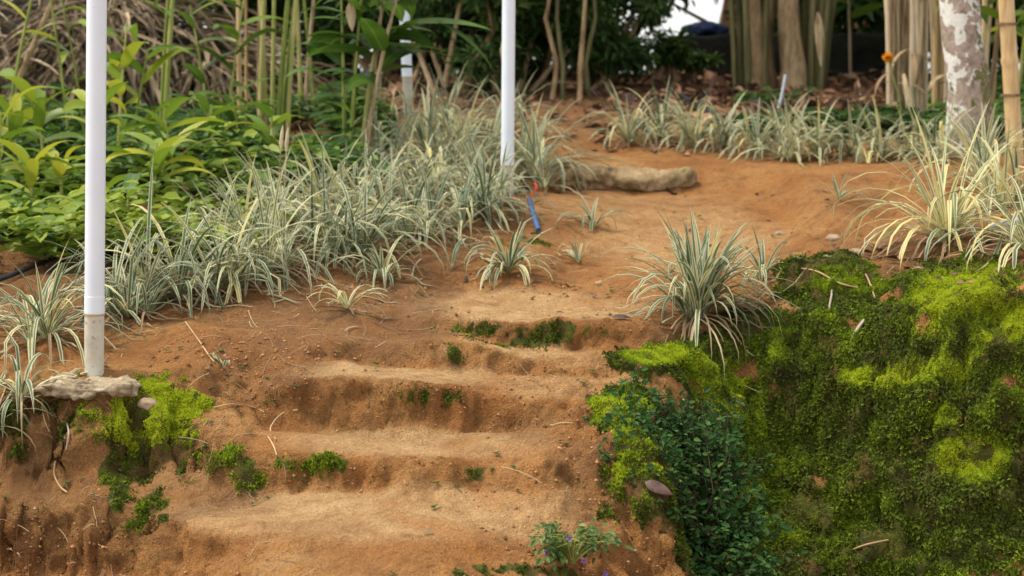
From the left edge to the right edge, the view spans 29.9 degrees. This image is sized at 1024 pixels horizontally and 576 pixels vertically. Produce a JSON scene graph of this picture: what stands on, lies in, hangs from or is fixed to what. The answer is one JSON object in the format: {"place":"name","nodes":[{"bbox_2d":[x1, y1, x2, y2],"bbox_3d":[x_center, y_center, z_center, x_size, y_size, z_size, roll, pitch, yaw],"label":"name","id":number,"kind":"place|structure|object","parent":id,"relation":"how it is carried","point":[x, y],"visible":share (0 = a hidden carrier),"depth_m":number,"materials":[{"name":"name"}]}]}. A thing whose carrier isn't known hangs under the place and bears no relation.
{"place":"outdoors","nodes":[
{"label":"outdoors","id":0,"kind":"place"},
{"bbox_2d":[0,73,1023,575],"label":"ground","id":1,"kind":"structure","parent":0,"point":[336,527],"depth_m":5.96,"materials":[{"name":"red soil"}]},
{"bbox_2d":[0,93,53,161],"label":"young ginger","id":2,"kind":"object","parent":1,"relation":"on","point":[16,122],"visible":0.64,"depth_m":9.14,"materials":[{"name":"green plant"}]},
{"bbox_2d":[0,0,55,159],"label":"ginger plant","id":3,"kind":"object","parent":1,"relation":"on","point":[10,71],"visible":0.62,"depth_m":9.33,"materials":[{"name":"green plant"}]},
{"bbox_2d":[0,139,83,205],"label":"young ginger","id":4,"kind":"object","parent":1,"relation":"on","point":[31,169],"visible":0.91,"depth_m":7.87,"materials":[{"name":"green plant"}]},
{"bbox_2d":[0,73,85,169],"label":"young ginger","id":5,"kind":"object","parent":1,"relation":"on","point":[36,98],"visible":0.83,"depth_m":8.85,"materials":[{"name":"green plant"}]},
{"bbox_2d":[15,0,85,137],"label":"ginger plant","id":6,"kind":"object","parent":1,"relation":"on","point":[62,55],"visible":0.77,"depth_m":9.86,"materials":[{"name":"green plant"}]},
{"bbox_2d":[0,330,107,454],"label":"striped lilyturf","id":7,"kind":"object","parent":1,"relation":"on","point":[18,388],"visible":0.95,"depth_m":5.71,"materials":[{"name":"green plant"}]},
{"bbox_2d":[24,148,109,199],"bbox_3d":[-1.965,-0.457,8.198,0.402,0.289,0.353,3,7,23],"label":"young ginger","id":8,"kind":"object","parent":1,"relation":"on","point":[59,168],"visible":0.59,"depth_m":8.19,"materials":[{"name":"green plant"}]},
{"bbox_2d":[0,238,174,379],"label":"striped lilyturf","id":9,"kind":"object","parent":1,"relation":"on","point":[36,319],"visible":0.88,"depth_m":6.13,"materials":[{"name":"green plant"}]},
{"bbox_2d":[34,372,141,400],"bbox_3d":[-1.272,0.296,5.779,0.313,0.064,0.224,0,6,-3],"label":"concrete footing","id":10,"kind":"object","parent":1,"relation":"on","point":[76,389],"visible":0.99,"depth_m":5.69,"materials":[{"name":"concrete"}]},
{"bbox_2d":[84,0,106,375],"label":"white post","id":11,"kind":"object","parent":10,"relation":"on","point":[95,145],"visible":0.96,"depth_m":5.78,"materials":[{"name":"plastic"}]},
{"bbox_2d":[55,81,147,157],"bbox_3d":[-1.894,-0.655,8.580,0.443,0.534,0.385,5,8,40],"label":"young ginger","id":12,"kind":"object","parent":1,"relation":"on","point":[80,94],"visible":0.45,"depth_m":8.58,"materials":[{"name":"green plant"}]},
{"bbox_2d":[0,0,256,111],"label":"soil mound","id":13,"kind":"object","parent":1,"relation":"on","point":[185,41],"visible":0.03,"depth_m":11.59,"materials":[{"name":"soil"}]},
{"bbox_2d":[27,216,248,334],"bbox_3d":[-1.281,-0.058,6.509,0.738,0.380,0.722,0,6,0],"label":"striped lilyturf","id":14,"kind":"object","parent":1,"relation":"on","point":[118,277],"visible":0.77,"depth_m":6.51,"materials":[{"name":"green plant"}]},
{"bbox_2d":[0,116,300,259],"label":"undergrowth","id":15,"kind":"object","parent":1,"relation":"on","point":[21,216],"visible":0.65,"depth_m":7.76,"materials":[{"name":"green plant"}]},
{"bbox_2d":[106,23,194,163],"bbox_3d":[-1.798,-0.907,9.325,0.462,0.755,0.625,-2,6,-22],"label":"ginger plant","id":16,"kind":"object","parent":1,"relation":"on","point":[124,59],"visible":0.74,"depth_m":9.26,"materials":[{"name":"green plant"}]},
{"bbox_2d":[141,0,174,126],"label":"ginger plant","id":17,"kind":"object","parent":1,"relation":"on","point":[165,77],"visible":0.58,"depth_m":9.84,"materials":[{"name":"green plant"}]},
{"bbox_2d":[106,132,215,197],"bbox_3d":[-1.484,-0.460,8.031,0.482,0.383,0.381,3,7,23],"label":"young ginger","id":18,"kind":"object","parent":1,"relation":"on","point":[158,150],"visible":0.81,"depth_m":7.99,"materials":[{"name":"green plant"}]},
{"bbox_2d":[110,97,232,205],"bbox_3d":[-1.452,-0.576,8.282,0.446,0.496,0.376,4,7,32],"label":"young ginger","id":19,"kind":"object","parent":1,"relation":"on","point":[173,106],"visible":0.8,"depth_m":8.26,"materials":[{"name":"green plant"}]},
{"bbox_2d":[37,160,324,323],"bbox_3d":[-1.180,-0.180,6.652,1.007,0.556,0.736,2,6,18],"label":"striped lilyturf","id":20,"kind":"object","parent":1,"relation":"on","point":[185,254],"visible":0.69,"depth_m":6.67,"materials":[{"name":"green plant"}]},
{"bbox_2d":[0,0,369,130],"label":"dry frond heap","id":21,"kind":"object","parent":1,"relation":"on","point":[151,84],"visible":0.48,"depth_m":11.32,"materials":[{"name":"plant"}]},
{"bbox_2d":[0,71,402,195],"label":"undergrowth","id":22,"kind":"object","parent":1,"relation":"on","point":[328,114],"visible":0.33,"depth_m":9.83,"materials":[{"name":"green plant"}]},
{"bbox_2d":[155,91,250,156],"bbox_3d":[-1.438,-0.703,8.969,0.440,0.436,0.324,-2,6,-14],"label":"young ginger","id":23,"kind":"object","parent":1,"relation":"on","point":[205,107],"visible":0.59,"depth_m":8.95,"materials":[{"name":"green plant"}]},
{"bbox_2d":[145,0,293,157],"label":"ginger plant","id":24,"kind":"object","parent":1,"relation":"on","point":[196,72],"visible":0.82,"depth_m":9.75,"materials":[{"name":"green plant"}]},
{"bbox_2d":[128,151,328,260],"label":"striped lilyturf","id":25,"kind":"object","parent":1,"relation":"on","point":[237,223],"visible":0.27,"depth_m":7.41,"materials":[{"name":"green plant"}]},
{"bbox_2d":[189,78,277,155],"bbox_3d":[-1.360,-0.828,9.519,0.432,0.427,0.364,0,6,0],"label":"young ginger","id":26,"kind":"object","parent":1,"relation":"on","point":[230,115],"visible":0.72,"depth_m":9.54,"materials":[{"name":"green plant"}]},
{"bbox_2d":[137,183,337,312],"bbox_3d":[-1.012,-0.177,6.821,0.722,0.450,0.767,5,8,38],"label":"striped lilyturf","id":27,"kind":"object","parent":1,"relation":"on","point":[227,268],"visible":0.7,"depth_m":6.74,"materials":[{"name":"green plant"}]},
{"bbox_2d":[236,0,247,125],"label":"dry cane","id":28,"kind":"object","parent":1,"relation":"on","point":[239,71],"visible":0.47,"depth_m":10.73,"materials":[{"name":"plant"}]},
{"bbox_2d":[257,0,267,136],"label":"ginger plant","id":29,"kind":"object","parent":1,"relation":"on","point":[261,71],"visible":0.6,"depth_m":10.46,"materials":[{"name":"green plant"}]},
{"bbox_2d":[224,102,303,174],"bbox_3d":[-1.093,-0.662,8.886,0.387,0.394,0.381,5,8,40],"label":"young ginger","id":30,"kind":"object","parent":1,"relation":"on","point":[268,135],"visible":0.81,"depth_m":8.87,"materials":[{"name":"green plant"}]},
{"bbox_2d":[187,126,342,245],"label":"striped lilyturf","id":31,"kind":"object","parent":1,"relation":"on","point":[274,177],"visible":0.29,"depth_m":7.76,"materials":[{"name":"green plant"}]},
{"bbox_2d":[187,0,351,77],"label":"dark bush","id":32,"kind":"object","parent":1,"relation":"on","point":[268,9],"visible":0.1,"depth_m":13.65,"materials":[{"name":"green plant"}]},
{"bbox_2d":[173,153,369,304],"bbox_3d":[-0.878,-0.246,7.028,0.789,0.520,0.914,-3,7,-23],"label":"striped lilyturf","id":33,"kind":"object","parent":1,"relation":"on","point":[275,238],"visible":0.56,"depth_m":6.96,"materials":[{"name":"green plant"}]},
{"bbox_2d":[0,231,553,575],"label":"moss","id":34,"kind":"object","parent":1,"relation":"on","point":[153,386],"visible":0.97,"depth_m":5.69,"materials":[{"name":"plant"}]},
{"bbox_2d":[270,0,298,137],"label":"ginger plant","id":35,"kind":"object","parent":1,"relation":"on","point":[284,94],"visible":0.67,"depth_m":10.33,"materials":[{"name":"green plant"}]},
{"bbox_2d":[174,0,399,86],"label":"dark bush","id":36,"kind":"object","parent":1,"relation":"on","point":[315,57],"visible":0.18,"depth_m":13.32,"materials":[{"name":"green plant"}]},
{"bbox_2d":[296,0,315,124],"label":"ginger plant","id":37,"kind":"object","parent":1,"relation":"on","point":[308,73],"visible":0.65,"depth_m":10.89,"materials":[{"name":"green plant"}]},
{"bbox_2d":[213,121,437,224],"bbox_3d":[-0.772,-0.475,8.072,0.819,0.456,0.889,-4,7,-36],"label":"striped lilyturf","id":38,"kind":"object","parent":1,"relation":"on","point":[333,174],"visible":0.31,"depth_m":8.03,"materials":[{"name":"green plant"}]},
{"bbox_2d":[196,143,457,279],"bbox_3d":[-0.680,-0.316,7.283,0.951,0.529,0.888,1,6,13],"label":"striped lilyturf","id":39,"kind":"object","parent":1,"relation":"on","point":[325,233],"visible":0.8,"depth_m":7.24,"materials":[{"name":"green plant"}]},
{"bbox_2d":[240,155,461,278],"bbox_3d":[-0.619,-0.288,7.376,0.891,0.455,0.729,0,6,0],"label":"striped lilyturf","id":40,"kind":"object","parent":1,"relation":"on","point":[349,215],"visible":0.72,"depth_m":7.29,"materials":[{"name":"green plant"}]},
{"bbox_2d":[292,129,440,219],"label":"striped lilyturf","id":41,"kind":"object","parent":1,"relation":"on","point":[366,162],"visible":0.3,"depth_m":8.19,"materials":[{"name":"green plant"}]},
{"bbox_2d":[276,0,474,87],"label":"dark bush","id":42,"kind":"object","parent":1,"relation":"on","point":[335,24],"visible":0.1,"depth_m":13.17,"materials":[{"name":"green plant"}]},
{"bbox_2d":[330,235,431,289],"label":"striped lilyturf","id":43,"kind":"object","parent":1,"relation":"on","point":[378,268],"visible":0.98,"depth_m":7.02,"materials":[{"name":"green plant"}]},
{"bbox_2d":[324,102,437,173],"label":"striped lilyturf","id":44,"kind":"object","parent":1,"relation":"on","point":[385,154],"visible":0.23,"depth_m":9.31,"materials":[{"name":"green plant"}]},
{"bbox_2d":[286,0,492,155],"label":"ginger plant","id":45,"kind":"object","parent":1,"relation":"on","point":[376,37],"visible":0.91,"depth_m":9.32,"materials":[{"name":"green plant"}]},
{"bbox_2d":[299,153,501,249],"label":"striped lilyturf","id":46,"kind":"object","parent":1,"relation":"on","point":[426,224],"visible":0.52,"depth_m":7.67,"materials":[{"name":"green plant"}]},
{"bbox_2d":[355,109,492,206],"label":"striped lilyturf","id":47,"kind":"object","parent":1,"relation":"on","point":[405,174],"visible":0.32,"depth_m":8.48,"materials":[{"name":"green plant"}]},
{"bbox_2d":[358,62,497,169],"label":"striped lilyturf","id":48,"kind":"object","parent":1,"relation":"on","point":[423,134],"visible":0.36,"depth_m":9.53,"materials":[{"name":"green plant"}]},
{"bbox_2d":[321,152,557,248],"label":"striped lilyturf","id":49,"kind":"object","parent":1,"relation":"on","point":[454,193],"visible":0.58,"depth_m":7.75,"materials":[{"name":"green plant"}]},
{"bbox_2d":[384,122,494,200],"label":"striped lilyturf","id":50,"kind":"object","parent":1,"relation":"on","point":[429,153],"visible":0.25,"depth_m":8.80,"materials":[{"name":"green plant"}]},
{"bbox_2d":[394,62,495,131],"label":"striped lilyturf","id":51,"kind":"object","parent":1,"relation":"on","point":[454,107],"visible":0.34,"depth_m":10.56,"materials":[{"name":"green plant"}]},
{"bbox_2d":[380,66,528,153],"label":"striped lilyturf","id":52,"kind":"object","parent":1,"relation":"on","point":[452,116],"visible":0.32,"depth_m":9.84,"materials":[{"name":"green plant"}]},
{"bbox_2d":[368,0,546,95],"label":"dark bush","id":53,"kind":"object","parent":1,"relation":"on","point":[459,9],"visible":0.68,"depth_m":12.45,"materials":[{"name":"green plant"}]},
{"bbox_2d":[390,112,537,185],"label":"striped lilyturf","id":54,"kind":"object","parent":1,"relation":"on","point":[467,158],"visible":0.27,"depth_m":9.07,"materials":[{"name":"green plant"}]},
{"bbox_2d":[402,128,550,232],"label":"striped lilyturf","id":55,"kind":"object","parent":1,"relation":"on","point":[484,186],"visible":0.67,"depth_m":7.99,"materials":[{"name":"green plant"}]},
{"bbox_2d":[406,127,557,214],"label":"striped lilyturf","id":56,"kind":"object","parent":1,"relation":"on","point":[477,162],"visible":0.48,"depth_m":8.31,"materials":[{"name":"green plant"}]},
{"bbox_2d":[0,211,975,575],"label":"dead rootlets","id":57,"kind":"object","parent":1,"relation":"on","point":[260,387],"visible":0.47,"depth_m":5.95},
{"bbox_2d":[427,0,572,89],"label":"dark bush","id":58,"kind":"object","parent":1,"relation":"on","point":[459,65],"visible":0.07,"depth_m":13.05,"materials":[{"name":"green plant"}]},
{"bbox_2d":[0,172,1013,574],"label":"seedlings","id":59,"kind":"object","parent":1,"relation":"on","point":[434,332],"visible":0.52,"depth_m":6.07,"materials":[{"name":"green plant"}]},
{"bbox_2d":[501,0,514,196],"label":"white post","id":60,"kind":"object","parent":1,"relation":"on","point":[508,75],"visible":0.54,"depth_m":8.70,"materials":[{"name":"plastic"}]},
{"bbox_2d":[442,43,576,145],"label":"striped lilyturf","id":61,"kind":"object","parent":1,"relation":"on","point":[495,107],"visible":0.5,"depth_m":10.23,"materials":[{"name":"green plant"}]},
{"bbox_2d":[1,238,1019,575],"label":"soil clods","id":62,"kind":"object","parent":1,"relation":"on","point":[383,466],"visible":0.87,"depth_m":5.53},
{"bbox_2d":[454,215,567,289],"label":"striped lilyturf","id":63,"kind":"object","parent":1,"relation":"on","point":[509,261],"visible":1,"depth_m":7.17,"materials":[{"name":"green plant"}]},
{"bbox_2d":[0,67,1023,293],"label":"leaf litter","id":64,"kind":"object","parent":1,"relation":"on","point":[690,85],"visible":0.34,"depth_m":12.00,"materials":[{"name":"plant"}]},
{"bbox_2d":[0,204,1023,575],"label":"soil crumbs","id":65,"kind":"object","parent":1,"relation":"on","point":[92,544],"visible":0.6,"depth_m":6.04,"materials":[{"name":"soil"}]},
{"bbox_2d":[458,91,600,168],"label":"striped lilyturf","id":66,"kind":"object","parent":1,"relation":"on","point":[524,139],"visible":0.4,"depth_m":9.53,"materials":[{"name":"green plant"}]},
{"bbox_2d":[430,0,646,92],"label":"dark bush","id":67,"kind":"object","parent":1,"relation":"on","point":[608,46],"visible":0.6,"depth_m":12.58,"materials":[{"name":"green plant"}]},
{"bbox_2d":[448,97,648,198],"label":"striped lilyturf","id":68,"kind":"object","parent":1,"relation":"on","point":[539,154],"visible":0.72,"depth_m":9.03,"materials":[{"name":"green plant"}]},
{"bbox_2d":[527,517,634,575],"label":"flowering herb","id":69,"kind":"object","parent":1,"relation":"on","point":[557,547],"visible":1,"depth_m":5.10,"materials":[{"name":"green plant"}]},
{"bbox_2d":[493,0,698,86],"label":"dark bush","id":70,"kind":"object","parent":1,"relation":"on","point":[664,41],"visible":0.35,"depth_m":13.09,"materials":[{"name":"green plant"}]},
{"bbox_2d":[519,0,674,90],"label":"dark bush","id":71,"kind":"object","parent":1,"relation":"on","point":[651,14],"visible":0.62,"depth_m":12.73,"materials":[{"name":"green plant"}]},
{"bbox_2d":[537,164,697,191],"bbox_3d":[0.503,-0.515,9.129,0.764,0.147,0.208,0,6,0],"label":"log","id":72,"kind":"object","parent":1,"relation":"on","point":[626,178],"visible":0.88,"depth_m":9.08,"materials":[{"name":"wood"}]},
{"bbox_2d":[549,317,694,574],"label":"moss","id":73,"kind":"object","parent":1,"relation":"on","point":[680,538],"visible":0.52,"depth_m":5.49,"materials":[{"name":"plant"}]},
{"bbox_2d":[576,78,682,150],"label":"striped lilyturf","id":74,"kind":"object","parent":1,"relation":"on","point":[629,132],"visible":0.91,"depth_m":10.05,"materials":[{"name":"green plant"}]},
{"bbox_2d":[606,77,714,147],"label":"striped lilyturf","id":75,"kind":"object","parent":1,"relation":"on","point":[662,120],"visible":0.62,"depth_m":10.16,"materials":[{"name":"green plant"}]},
{"bbox_2d":[650,36,696,83],"bbox_3d":[1.119,-1.593,13.494,0.387,0.383,0.382,0,6,0],"label":"dark bush","id":76,"kind":"object","parent":1,"relation":"on","point":[669,68],"visible":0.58,"depth_m":13.45,"materials":[{"name":"green plant"}]},
{"bbox_2d":[639,83,751,152],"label":"striped lilyturf","id":77,"kind":"object","parent":1,"relation":"on","point":[688,137],"visible":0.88,"depth_m":9.89,"materials":[{"name":"green plant"}]},
{"bbox_2d":[582,367,813,575],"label":"glossy shrub","id":78,"kind":"object","parent":1,"relation":"on","point":[717,543],"visible":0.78,"depth_m":5.67,"materials":[{"name":"green plant"}]},
{"bbox_2d":[594,207,808,376],"bbox_3d":[0.650,-0.005,6.625,0.734,0.567,0.661,-4,7,-32],"label":"striped lilyturf","id":79,"kind":"object","parent":1,"relation":"on","point":[699,286],"visible":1,"depth_m":6.56,"materials":[{"name":"green plant"}]},
{"bbox_2d":[677,49,725,80],"bbox_3d":[1.317,-1.592,13.825,0.434,0.278,0.291,4,7,36],"label":"dark bush","id":80,"kind":"object","parent":1,"relation":"on","point":[703,62],"visible":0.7,"depth_m":13.77,"materials":[{"name":"green plant"}]},
{"bbox_2d":[659,88,776,153],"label":"striped lilyturf","id":81,"kind":"object","parent":1,"relation":"on","point":[725,137],"visible":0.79,"depth_m":9.88,"materials":[{"name":"green plant"}]},
{"bbox_2d":[706,95,810,159],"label":"striped lilyturf","id":82,"kind":"object","parent":1,"relation":"on","point":[756,139],"visible":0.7,"depth_m":9.70,"materials":[{"name":"green plant"}]},
{"bbox_2d":[718,226,811,289],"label":"striped lilyturf","id":83,"kind":"object","parent":1,"relation":"on","point":[763,271],"visible":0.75,"depth_m":6.92,"materials":[{"name":"green plant"}]},
{"bbox_2d":[668,33,885,76],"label":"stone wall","id":84,"kind":"structure","parent":1,"relation":"on","point":[868,50],"depth_m":14.44,"materials":[{"name":"stone"}]},
{"bbox_2d":[728,0,836,88],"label":"clump tree","id":85,"kind":"object","parent":1,"relation":"on","point":[804,48],"visible":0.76,"depth_m":12.86,"materials":[{"name":"brown plant"}]},
{"bbox_2d":[734,91,836,145],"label":"striped lilyturf","id":86,"kind":"object","parent":1,"relation":"on","point":[783,121],"visible":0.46,"depth_m":10.17,"materials":[{"name":"green plant"}]},
{"bbox_2d":[725,93,848,166],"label":"striped lilyturf","id":87,"kind":"object","parent":1,"relation":"on","point":[790,152],"visible":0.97,"depth_m":9.54,"materials":[{"name":"green plant"}]},
{"bbox_2d":[560,248,1023,575],"bbox_3d":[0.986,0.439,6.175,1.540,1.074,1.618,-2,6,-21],"label":"moss","id":88,"kind":"object","parent":1,"relation":"on","point":[680,372],"visible":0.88,"depth_m":6.15,"materials":[{"name":"plant"}]},
{"bbox_2d":[765,97,876,165],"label":"striped lilyturf","id":89,"kind":"object","parent":1,"relation":"on","point":[819,149],"visible":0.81,"depth_m":9.56,"materials":[{"name":"green plant"}]},
{"bbox_2d":[773,0,884,35],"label":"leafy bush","id":90,"kind":"object","parent":1,"relation":"on","point":[875,25],"visible":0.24,"depth_m":14.91,"materials":[{"name":"green plant"}]},
{"bbox_2d":[728,84,940,135],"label":"undergrowth","id":91,"kind":"object","parent":1,"relation":"on","point":[843,116],"visible":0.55,"depth_m":10.58,"materials":[{"name":"green plant"}]},
{"bbox_2d":[794,101,911,162],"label":"striped lilyturf","id":92,"kind":"object","parent":1,"relation":"on","point":[855,141],"visible":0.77,"depth_m":9.53,"materials":[{"name":"green plant"}]},
{"bbox_2d":[812,92,936,163],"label":"striped lilyturf","id":93,"kind":"object","parent":1,"relation":"on","point":[876,143],"visible":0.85,"depth_m":9.46,"materials":[{"name":"green plant"}]},
{"bbox_2d":[854,82,946,160],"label":"striped lilyturf","id":94,"kind":"object","parent":1,"relation":"on","point":[917,139],"visible":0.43,"depth_m":9.53,"materials":[{"name":"green plant"}]},
{"bbox_2d":[875,0,945,113],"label":"cane clump","id":95,"kind":"object","parent":1,"relation":"on","point":[906,29],"visible":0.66,"depth_m":10.89,"materials":[{"name":"plant"}]},
{"bbox_2d":[861,86,987,164],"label":"striped lilyturf","id":96,"kind":"object","parent":1,"relation":"on","point":[938,139],"visible":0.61,"depth_m":9.20,"materials":[{"name":"green plant"}]},
{"bbox_2d":[828,102,1023,266],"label":"striped lilyturf","id":97,"kind":"object","parent":1,"relation":"on","point":[949,209],"visible":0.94,"depth_m":6.81,"materials":[{"name":"green plant"}]},
{"bbox_2d":[929,0,946,108],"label":"cane clump","id":98,"kind":"object","parent":1,"relation":"on","point":[938,66],"visible":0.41,"depth_m":11.51,"materials":[{"name":"plant"}]},
{"bbox_2d":[895,107,1023,221],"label":"striped lilyturf","id":99,"kind":"object","parent":1,"relation":"on","point":[1002,175],"visible":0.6,"depth_m":7.58,"materials":[{"name":"green plant"}]},
{"bbox_2d":[898,96,1023,191],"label":"striped lilyturf","id":100,"kind":"object","parent":1,"relation":"on","point":[984,155],"visible":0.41,"depth_m":8.39,"materials":[{"name":"green plant"}]},
{"bbox_2d":[939,0,994,156],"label":"lichen tree","id":101,"kind":"object","parent":1,"relation":"on","point":[967,74],"visible":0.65,"depth_m":9.36,"materials":[{"name":"grey plant"}]},
{"bbox_2d":[919,70,1023,136],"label":"undergrowth","id":102,"kind":"object","parent":1,"relation":"on","point":[999,108],"visible":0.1,"depth_m":10.67,"materials":[{"name":"green plant"}]},
{"bbox_2d":[927,174,1023,273],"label":"striped lilyturf","id":103,"kind":"object","parent":1,"relation":"on","point":[1019,243],"visible":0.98,"depth_m":6.36,"materials":[{"name":"green plant"}]},
{"bbox_2d":[936,0,1023,94],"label":"ginger plant","id":104,"kind":"object","parent":1,"relation":"on","point":[988,13],"visible":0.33,"depth_m":10.52,"materials":[{"name":"green plant"}]},
{"bbox_2d":[997,0,1023,164],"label":"bamboo pole","id":105,"kind":"object","parent":1,"relation":"on","point":[1009,63],"visible":0.84,"depth_m":8.91,"materials":[{"name":"wood"}]},
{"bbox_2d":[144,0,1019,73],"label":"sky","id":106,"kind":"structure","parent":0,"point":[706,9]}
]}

